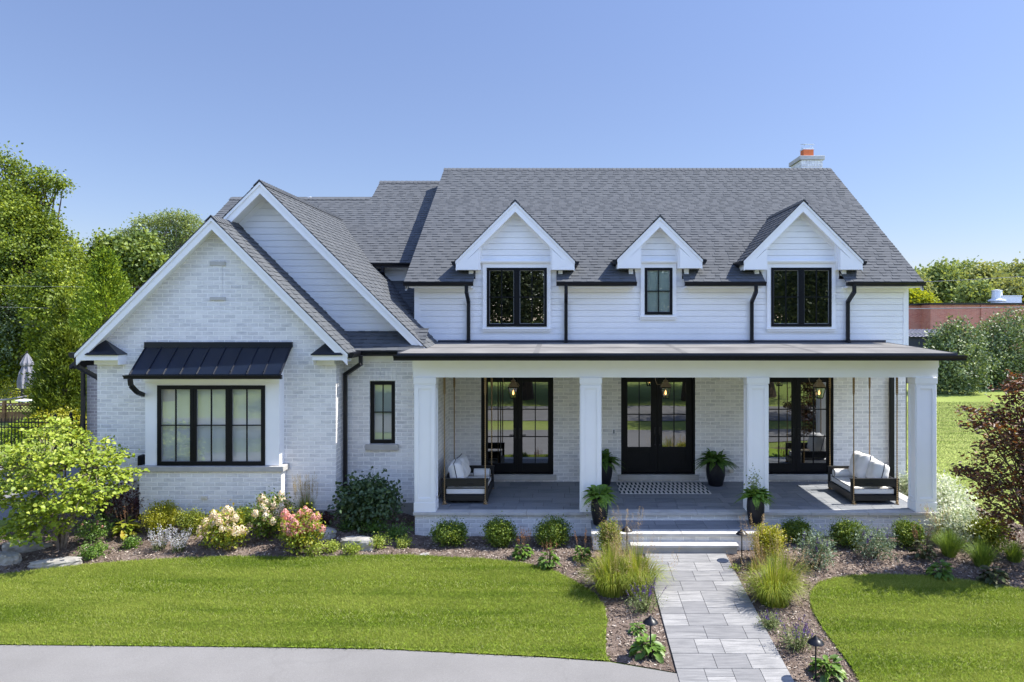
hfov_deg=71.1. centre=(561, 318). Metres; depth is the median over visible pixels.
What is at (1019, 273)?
broadleaf tree
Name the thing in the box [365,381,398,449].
window
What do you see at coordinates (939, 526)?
ornamental grass
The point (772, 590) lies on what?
ornamental grass
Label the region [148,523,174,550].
perovskia plant
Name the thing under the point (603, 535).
boxwood shrub
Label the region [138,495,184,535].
golden shrub
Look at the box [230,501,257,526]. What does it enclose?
boxwood shrub
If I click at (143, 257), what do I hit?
broadleaf tree
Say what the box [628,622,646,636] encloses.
hosta plant
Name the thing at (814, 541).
buddleia bush
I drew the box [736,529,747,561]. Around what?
path light
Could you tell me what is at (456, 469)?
cushion
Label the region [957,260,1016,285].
broadleaf tree
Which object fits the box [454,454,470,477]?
cushion
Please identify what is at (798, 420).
door
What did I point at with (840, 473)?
bolster
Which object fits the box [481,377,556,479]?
door
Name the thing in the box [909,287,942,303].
broadleaf tree
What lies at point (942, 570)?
hosta plant
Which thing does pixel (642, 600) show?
salvia plant
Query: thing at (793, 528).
boxwood shrub
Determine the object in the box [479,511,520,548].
boxwood shrub
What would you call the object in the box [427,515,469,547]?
boxwood shrub
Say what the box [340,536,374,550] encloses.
boulder
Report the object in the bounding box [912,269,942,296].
broadleaf tree
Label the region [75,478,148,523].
ninebark shrub
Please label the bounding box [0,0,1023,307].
sky
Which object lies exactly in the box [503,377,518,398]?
hanging lantern
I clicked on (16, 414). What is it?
lattice fence
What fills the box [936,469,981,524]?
dogwood shrub
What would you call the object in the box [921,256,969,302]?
broadleaf tree
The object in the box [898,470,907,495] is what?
dogwood shrub
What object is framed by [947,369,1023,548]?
plum tree
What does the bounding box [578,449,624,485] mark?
fern planter
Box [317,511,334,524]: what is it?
heuchera plant
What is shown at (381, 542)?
sedum plant
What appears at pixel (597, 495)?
fern planter
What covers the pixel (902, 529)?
boxwood shrub
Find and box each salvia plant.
[622,577,667,618]
[755,603,788,633]
[771,616,825,656]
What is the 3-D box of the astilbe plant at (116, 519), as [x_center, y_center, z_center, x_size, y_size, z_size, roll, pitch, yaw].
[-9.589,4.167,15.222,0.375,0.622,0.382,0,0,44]
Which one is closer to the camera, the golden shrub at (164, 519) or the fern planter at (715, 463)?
the golden shrub at (164, 519)
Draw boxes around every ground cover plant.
[335,516,361,531]
[355,517,394,534]
[379,519,413,540]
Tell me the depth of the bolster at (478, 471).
17.21 m
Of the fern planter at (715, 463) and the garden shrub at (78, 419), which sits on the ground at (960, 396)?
the garden shrub at (78, 419)
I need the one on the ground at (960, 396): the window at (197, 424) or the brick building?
the brick building
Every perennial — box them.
[71,514,113,542]
[74,537,112,560]
[92,497,116,520]
[113,534,142,550]
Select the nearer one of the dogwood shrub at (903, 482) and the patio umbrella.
the dogwood shrub at (903, 482)
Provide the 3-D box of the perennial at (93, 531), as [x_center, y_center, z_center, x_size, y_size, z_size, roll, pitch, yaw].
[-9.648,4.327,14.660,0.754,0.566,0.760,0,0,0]
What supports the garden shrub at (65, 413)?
on the ground at (960, 396)
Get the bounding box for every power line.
[909,307,1019,308]
[928,276,1023,281]
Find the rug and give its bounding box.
[616,482,710,493]
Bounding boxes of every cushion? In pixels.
[448,458,465,477]
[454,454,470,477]
[848,450,873,477]
[866,458,889,477]
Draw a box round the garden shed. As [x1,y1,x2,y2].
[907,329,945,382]
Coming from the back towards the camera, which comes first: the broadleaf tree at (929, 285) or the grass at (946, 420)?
the broadleaf tree at (929, 285)
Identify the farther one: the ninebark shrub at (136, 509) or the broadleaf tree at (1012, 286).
the broadleaf tree at (1012, 286)
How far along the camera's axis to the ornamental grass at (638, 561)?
12.43 m
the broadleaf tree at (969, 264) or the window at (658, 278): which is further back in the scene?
the broadleaf tree at (969, 264)
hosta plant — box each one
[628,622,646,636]
[629,633,665,663]
[808,654,847,681]
[926,559,954,580]
[976,565,1011,587]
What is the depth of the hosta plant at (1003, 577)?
12.87 m
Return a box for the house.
[68,144,967,553]
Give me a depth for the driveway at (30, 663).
10.32 m
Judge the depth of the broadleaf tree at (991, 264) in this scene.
111.55 m
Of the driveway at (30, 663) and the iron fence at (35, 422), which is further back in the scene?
the iron fence at (35, 422)
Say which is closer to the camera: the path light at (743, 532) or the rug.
the path light at (743, 532)
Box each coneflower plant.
[511,528,533,561]
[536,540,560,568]
[571,527,591,562]
[909,519,939,561]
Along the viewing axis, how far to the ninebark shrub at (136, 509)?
15.58 m
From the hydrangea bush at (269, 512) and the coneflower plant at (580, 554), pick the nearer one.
the coneflower plant at (580, 554)
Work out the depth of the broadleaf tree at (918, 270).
104.35 m
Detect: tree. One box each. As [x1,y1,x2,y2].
[0,140,79,317]
[0,171,103,394]
[0,275,46,392]
[0,415,149,549]
[62,244,134,381]
[74,227,132,326]
[88,220,168,301]
[107,207,207,258]
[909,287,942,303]
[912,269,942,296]
[914,264,930,277]
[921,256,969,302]
[944,271,999,302]
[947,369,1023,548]
[951,255,986,302]
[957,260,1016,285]
[981,260,1014,271]
[991,272,1023,302]
[1000,252,1023,280]
[1008,264,1023,281]
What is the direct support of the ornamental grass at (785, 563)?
on the mulch bed
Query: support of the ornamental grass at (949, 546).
on the mulch bed
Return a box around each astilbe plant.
[102,500,120,528]
[111,503,142,539]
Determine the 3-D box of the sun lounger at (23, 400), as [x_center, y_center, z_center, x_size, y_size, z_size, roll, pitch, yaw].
[-26.600,3.980,36.300,1.900,0.986,0.640,0,0,0]
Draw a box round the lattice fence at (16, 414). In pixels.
[0,396,61,421]
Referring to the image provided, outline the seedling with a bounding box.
[728,563,741,571]
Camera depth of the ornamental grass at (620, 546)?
13.36 m
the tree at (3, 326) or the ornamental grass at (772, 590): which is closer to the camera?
the ornamental grass at (772, 590)
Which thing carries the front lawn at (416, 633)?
on the ground at (960, 396)
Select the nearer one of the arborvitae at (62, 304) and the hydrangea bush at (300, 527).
the hydrangea bush at (300, 527)
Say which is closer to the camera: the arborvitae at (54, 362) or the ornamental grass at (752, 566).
the ornamental grass at (752, 566)
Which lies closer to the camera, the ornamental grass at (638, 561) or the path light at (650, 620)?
the path light at (650, 620)
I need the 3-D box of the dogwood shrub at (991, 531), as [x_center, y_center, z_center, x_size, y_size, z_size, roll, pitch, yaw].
[8.682,4.291,14.518,1.118,0.989,1.159,0,0,0]
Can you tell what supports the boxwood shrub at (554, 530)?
on the mulch bed
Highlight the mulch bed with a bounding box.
[0,492,1023,681]
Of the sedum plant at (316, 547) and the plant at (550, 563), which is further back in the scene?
the sedum plant at (316, 547)
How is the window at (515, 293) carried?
in the house
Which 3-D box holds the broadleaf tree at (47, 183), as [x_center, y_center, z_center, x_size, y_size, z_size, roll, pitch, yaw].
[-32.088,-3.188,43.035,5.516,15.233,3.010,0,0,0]
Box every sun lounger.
[0,396,26,402]
[15,387,59,404]
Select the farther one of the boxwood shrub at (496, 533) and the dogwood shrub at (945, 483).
the dogwood shrub at (945, 483)
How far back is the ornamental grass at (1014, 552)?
13.80 m
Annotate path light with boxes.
[621,525,632,555]
[643,615,657,658]
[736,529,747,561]
[807,635,823,680]
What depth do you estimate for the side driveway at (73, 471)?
18.00 m
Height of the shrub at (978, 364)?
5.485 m
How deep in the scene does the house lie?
17.82 m
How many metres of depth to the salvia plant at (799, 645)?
10.74 m
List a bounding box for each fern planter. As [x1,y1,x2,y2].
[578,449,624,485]
[583,484,617,525]
[693,448,740,486]
[733,465,774,525]
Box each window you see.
[157,385,264,464]
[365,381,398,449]
[481,261,550,331]
[640,261,676,319]
[766,260,836,331]
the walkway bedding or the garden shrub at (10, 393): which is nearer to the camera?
the walkway bedding
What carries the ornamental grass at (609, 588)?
on the mulch bed
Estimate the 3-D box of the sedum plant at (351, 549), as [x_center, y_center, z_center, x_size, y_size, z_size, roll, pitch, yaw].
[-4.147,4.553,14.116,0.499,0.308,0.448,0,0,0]
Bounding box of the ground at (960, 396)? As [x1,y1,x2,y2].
[0,382,1023,672]
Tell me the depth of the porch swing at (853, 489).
16.01 m
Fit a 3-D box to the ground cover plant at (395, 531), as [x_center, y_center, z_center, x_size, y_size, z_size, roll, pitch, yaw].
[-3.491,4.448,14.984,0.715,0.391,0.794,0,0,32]
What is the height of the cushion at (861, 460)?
0.618 m
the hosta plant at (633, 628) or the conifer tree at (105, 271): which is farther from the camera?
the conifer tree at (105, 271)
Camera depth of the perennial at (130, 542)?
14.38 m
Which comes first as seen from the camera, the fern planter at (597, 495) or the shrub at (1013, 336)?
the fern planter at (597, 495)
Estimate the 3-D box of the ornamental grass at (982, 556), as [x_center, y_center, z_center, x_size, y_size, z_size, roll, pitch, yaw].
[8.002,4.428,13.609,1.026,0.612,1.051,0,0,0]
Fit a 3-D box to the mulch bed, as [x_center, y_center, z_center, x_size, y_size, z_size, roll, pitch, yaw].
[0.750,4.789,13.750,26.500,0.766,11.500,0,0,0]
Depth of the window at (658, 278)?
18.14 m
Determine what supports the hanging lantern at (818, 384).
hanging from the house
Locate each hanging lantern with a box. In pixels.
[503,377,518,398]
[655,377,671,398]
[809,377,825,398]
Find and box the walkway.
[645,554,793,681]
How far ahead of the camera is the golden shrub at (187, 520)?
14.91 m
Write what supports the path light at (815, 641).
on the mulch bed
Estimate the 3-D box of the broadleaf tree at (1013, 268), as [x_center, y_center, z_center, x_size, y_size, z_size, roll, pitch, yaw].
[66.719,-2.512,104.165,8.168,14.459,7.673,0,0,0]
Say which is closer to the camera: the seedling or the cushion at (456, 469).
the seedling
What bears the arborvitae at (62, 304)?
on the ground at (960, 396)
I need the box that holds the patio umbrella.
[17,351,33,402]
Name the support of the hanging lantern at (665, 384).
hanging from the house
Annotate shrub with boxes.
[0,373,32,400]
[0,417,47,443]
[1,379,31,395]
[25,404,79,439]
[60,411,86,434]
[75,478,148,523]
[124,495,142,518]
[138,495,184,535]
[173,506,207,535]
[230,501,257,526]
[327,466,405,535]
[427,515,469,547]
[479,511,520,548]
[529,514,575,548]
[594,515,625,558]
[747,522,791,563]
[778,515,811,543]
[824,514,871,549]
[890,514,927,549]
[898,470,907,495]
[905,466,963,512]
[919,311,1011,395]
[924,496,984,546]
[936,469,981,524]
[961,508,1019,553]
[965,327,1006,385]
[971,304,1023,389]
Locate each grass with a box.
[292,471,318,517]
[571,531,651,597]
[598,532,678,596]
[601,506,644,564]
[726,548,821,608]
[739,513,781,569]
[745,558,758,571]
[748,535,820,588]
[907,401,1023,524]
[920,503,957,542]
[927,523,972,557]
[956,535,1012,567]
[994,535,1023,562]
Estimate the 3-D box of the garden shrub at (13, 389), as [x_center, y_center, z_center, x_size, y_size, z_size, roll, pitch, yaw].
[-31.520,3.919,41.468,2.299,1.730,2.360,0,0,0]
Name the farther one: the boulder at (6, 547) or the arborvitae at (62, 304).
the arborvitae at (62, 304)
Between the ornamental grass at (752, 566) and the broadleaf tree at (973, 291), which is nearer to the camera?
the ornamental grass at (752, 566)
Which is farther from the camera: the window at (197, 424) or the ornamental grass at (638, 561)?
the window at (197, 424)
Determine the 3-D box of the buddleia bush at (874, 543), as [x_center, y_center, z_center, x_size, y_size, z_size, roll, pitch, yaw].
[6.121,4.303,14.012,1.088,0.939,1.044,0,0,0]
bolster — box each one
[473,468,490,475]
[832,469,852,476]
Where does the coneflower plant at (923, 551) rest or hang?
on the mulch bed
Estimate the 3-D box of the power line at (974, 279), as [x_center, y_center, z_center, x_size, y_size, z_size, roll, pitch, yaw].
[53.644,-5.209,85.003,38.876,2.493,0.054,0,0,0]
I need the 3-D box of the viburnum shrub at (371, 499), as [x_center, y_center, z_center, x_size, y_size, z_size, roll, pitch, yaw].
[-4.173,3.840,15.339,1.645,1.335,1.645,0,0,-24]
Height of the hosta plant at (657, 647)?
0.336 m
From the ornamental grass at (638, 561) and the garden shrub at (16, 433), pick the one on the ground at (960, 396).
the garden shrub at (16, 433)
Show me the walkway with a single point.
(753, 642)
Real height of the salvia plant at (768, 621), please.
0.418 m
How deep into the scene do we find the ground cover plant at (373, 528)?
14.94 m
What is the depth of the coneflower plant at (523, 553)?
13.93 m
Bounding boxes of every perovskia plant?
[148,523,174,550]
[166,525,191,552]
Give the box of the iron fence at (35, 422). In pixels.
[0,412,86,458]
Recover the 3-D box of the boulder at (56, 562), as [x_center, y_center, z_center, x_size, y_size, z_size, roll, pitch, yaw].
[-9.684,4.688,13.648,0.955,0.214,0.338,0,0,0]
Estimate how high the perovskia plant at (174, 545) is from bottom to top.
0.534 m
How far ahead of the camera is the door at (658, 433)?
18.32 m
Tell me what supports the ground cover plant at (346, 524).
on the mulch bed
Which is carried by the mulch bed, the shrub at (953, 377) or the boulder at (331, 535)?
the boulder at (331, 535)
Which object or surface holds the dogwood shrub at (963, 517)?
on the mulch bed
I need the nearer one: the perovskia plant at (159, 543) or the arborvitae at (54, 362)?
the perovskia plant at (159, 543)
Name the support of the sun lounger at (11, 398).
on the patio
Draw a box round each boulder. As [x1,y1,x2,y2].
[0,551,21,565]
[2,540,53,552]
[28,556,82,568]
[310,527,336,541]
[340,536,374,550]
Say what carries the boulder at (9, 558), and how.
on the mulch bed
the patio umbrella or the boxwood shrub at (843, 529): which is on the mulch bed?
the boxwood shrub at (843, 529)
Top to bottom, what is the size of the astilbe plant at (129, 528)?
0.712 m
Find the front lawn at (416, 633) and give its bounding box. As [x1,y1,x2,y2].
[0,555,608,659]
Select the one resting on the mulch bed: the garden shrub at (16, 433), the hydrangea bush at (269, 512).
the hydrangea bush at (269, 512)
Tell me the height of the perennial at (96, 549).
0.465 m
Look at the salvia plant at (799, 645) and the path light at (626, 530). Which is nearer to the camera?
the salvia plant at (799, 645)
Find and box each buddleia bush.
[788,523,838,571]
[846,515,901,561]
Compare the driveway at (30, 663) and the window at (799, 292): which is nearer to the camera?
the driveway at (30, 663)
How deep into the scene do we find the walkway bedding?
11.41 m
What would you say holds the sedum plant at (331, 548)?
on the mulch bed
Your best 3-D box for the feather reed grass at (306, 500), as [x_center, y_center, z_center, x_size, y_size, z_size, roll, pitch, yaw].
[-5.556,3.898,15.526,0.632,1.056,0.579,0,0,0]
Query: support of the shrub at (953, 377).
on the ground at (960, 396)
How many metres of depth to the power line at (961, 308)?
55.97 m
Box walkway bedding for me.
[647,560,765,681]
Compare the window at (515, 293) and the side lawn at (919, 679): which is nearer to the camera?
the side lawn at (919, 679)
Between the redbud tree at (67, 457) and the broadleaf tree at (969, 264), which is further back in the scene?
the broadleaf tree at (969, 264)
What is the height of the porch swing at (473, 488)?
3.180 m
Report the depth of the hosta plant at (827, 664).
10.08 m
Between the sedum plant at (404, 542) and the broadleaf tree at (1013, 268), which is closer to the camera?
the sedum plant at (404, 542)
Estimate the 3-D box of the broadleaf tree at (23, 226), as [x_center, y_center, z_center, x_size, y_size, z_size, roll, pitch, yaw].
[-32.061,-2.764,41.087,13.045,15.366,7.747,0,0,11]
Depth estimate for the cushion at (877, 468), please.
16.15 m
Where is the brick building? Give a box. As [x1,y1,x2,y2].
[909,289,1023,358]
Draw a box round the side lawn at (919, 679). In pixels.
[810,575,1023,681]
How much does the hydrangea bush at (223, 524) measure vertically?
1.006 m
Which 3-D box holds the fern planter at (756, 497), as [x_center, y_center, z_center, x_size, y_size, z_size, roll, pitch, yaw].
[4.079,3.689,15.046,0.835,1.281,0.942,0,0,-38]
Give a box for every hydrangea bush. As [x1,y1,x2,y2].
[193,499,252,549]
[243,488,298,540]
[274,503,332,558]
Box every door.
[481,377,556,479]
[618,377,698,479]
[768,377,832,479]
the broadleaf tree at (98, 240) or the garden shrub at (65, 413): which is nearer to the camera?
the garden shrub at (65, 413)
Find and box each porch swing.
[442,377,493,504]
[827,377,898,504]
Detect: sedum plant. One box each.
[303,540,323,555]
[321,539,342,553]
[339,540,362,554]
[368,532,391,549]
[394,533,414,548]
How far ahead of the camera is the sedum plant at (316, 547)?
14.06 m
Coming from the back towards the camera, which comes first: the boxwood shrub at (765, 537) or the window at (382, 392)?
the window at (382, 392)
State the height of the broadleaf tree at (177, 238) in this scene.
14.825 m
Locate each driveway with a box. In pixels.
[0,461,80,519]
[0,645,679,681]
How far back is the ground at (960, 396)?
25.63 m
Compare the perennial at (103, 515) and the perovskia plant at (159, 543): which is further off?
the perennial at (103, 515)
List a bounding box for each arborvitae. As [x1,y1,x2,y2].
[14,323,86,429]
[29,291,89,406]

